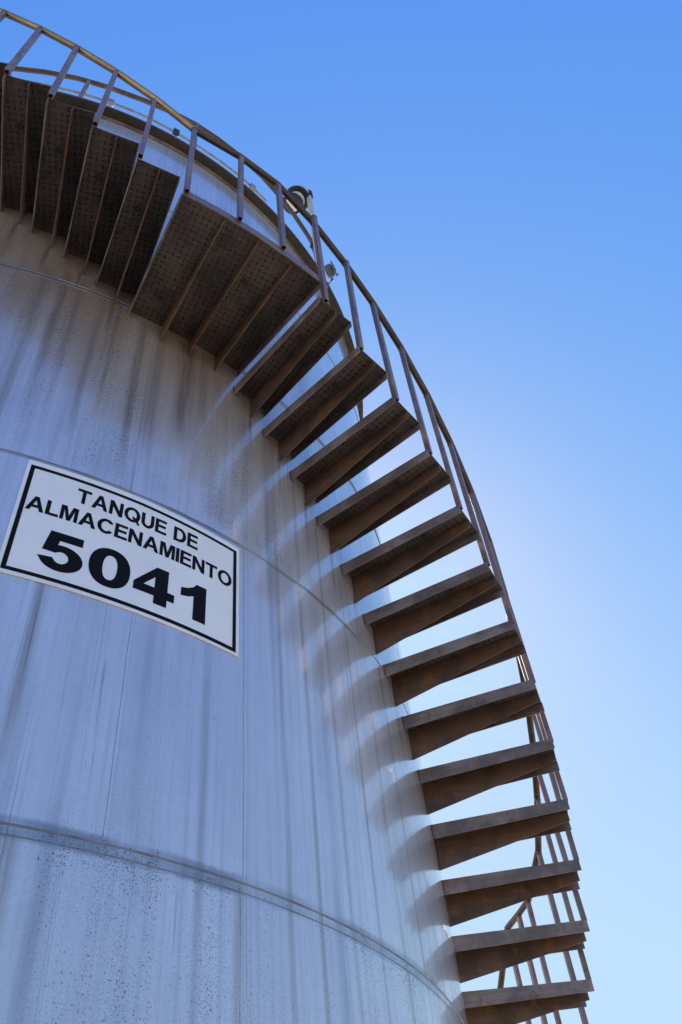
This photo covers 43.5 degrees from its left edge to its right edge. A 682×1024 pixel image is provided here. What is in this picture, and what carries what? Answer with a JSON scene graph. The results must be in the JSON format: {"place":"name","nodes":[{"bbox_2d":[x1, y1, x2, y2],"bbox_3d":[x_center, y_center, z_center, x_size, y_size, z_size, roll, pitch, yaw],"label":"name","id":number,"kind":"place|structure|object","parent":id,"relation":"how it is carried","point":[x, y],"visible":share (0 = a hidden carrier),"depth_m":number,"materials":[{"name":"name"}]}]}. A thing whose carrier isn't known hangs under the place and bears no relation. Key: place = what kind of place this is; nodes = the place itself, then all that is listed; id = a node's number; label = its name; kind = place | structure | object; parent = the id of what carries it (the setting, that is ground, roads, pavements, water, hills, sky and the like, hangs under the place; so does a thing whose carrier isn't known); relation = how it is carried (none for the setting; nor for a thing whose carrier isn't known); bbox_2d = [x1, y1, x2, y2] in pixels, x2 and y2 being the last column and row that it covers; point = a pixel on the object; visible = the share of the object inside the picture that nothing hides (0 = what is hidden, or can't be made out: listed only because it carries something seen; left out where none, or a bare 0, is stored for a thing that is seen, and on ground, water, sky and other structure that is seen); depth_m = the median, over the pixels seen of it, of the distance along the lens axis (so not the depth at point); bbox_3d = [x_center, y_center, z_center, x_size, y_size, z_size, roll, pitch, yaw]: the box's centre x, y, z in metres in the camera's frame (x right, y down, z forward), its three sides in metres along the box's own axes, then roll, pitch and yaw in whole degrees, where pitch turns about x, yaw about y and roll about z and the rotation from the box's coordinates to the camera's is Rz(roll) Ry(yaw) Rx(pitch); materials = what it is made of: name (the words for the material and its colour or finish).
{"place":"outdoors","nodes":[
{"label":"outdoors","id":0,"kind":"place"},
{"bbox_2d":[0,0,681,1023],"label":"sky","id":1,"kind":"structure","parent":0,"point":[502,179],"materials":[{"name":"blue"}]},
{"label":"ground","id":2,"kind":"structure","parent":0,"visible":0},
{"bbox_2d":[0,91,466,1023],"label":"storage tank","id":3,"kind":"object","parent":2,"relation":"on","point":[194,831],"visible":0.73,"depth_m":3.09,"materials":[{"name":"metal"}]},
{"bbox_2d":[0,459,238,656],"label":"tank sign","id":4,"kind":"object","parent":3,"relation":"attached to","point":[89,538],"visible":1,"depth_m":3.29,"materials":[{"name":"white plastic"}]},
{"bbox_2d":[28,80,266,201],"bbox_3d":[-1.551,-2.962,6.761,2.204,0.360,0.235,19,-54,-21],"label":"conduit pipe","id":5,"kind":"object","parent":3,"relation":"attached to","point":[174,131],"visible":0.73,"depth_m":6.86,"materials":[{"name":"grey metal"}]},
{"bbox_2d":[12,66,315,262],"bbox_3d":[-1.693,-2.988,7.074,3.680,0.806,0.694,17,-53,-20],"label":"roof railing","id":6,"kind":"object","parent":3,"relation":"on","point":[88,82],"visible":0.56,"depth_m":7.00,"materials":[{"name":"brown metal"}]},
{"bbox_2d":[0,8,594,1023],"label":"spiral staircase","id":7,"kind":"structure","parent":3,"relation":"attached to","point":[230,290],"depth_m":4.49,"materials":[{"name":"brown metal"}]},
{"bbox_2d":[283,185,316,264],"bbox_3d":[-0.383,-2.676,8.045,0.287,1.739,0.261,17,-53,-20],"label":"pole lamp","id":8,"kind":"object","parent":3,"relation":"attached to","point":[302,195],"visible":0.59,"depth_m":8.50,"materials":[{"name":"grey metal"}]},
{"bbox_2d":[324,261,338,287],"bbox_3d":[-0.091,-2.090,7.669,0.145,0.455,0.123,-30,-53,19],"label":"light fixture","id":9,"kind":"object","parent":3,"relation":"attached to","point":[330,271],"visible":0.91,"depth_m":7.74,"materials":[{"name":"grey metal"}]}
]}

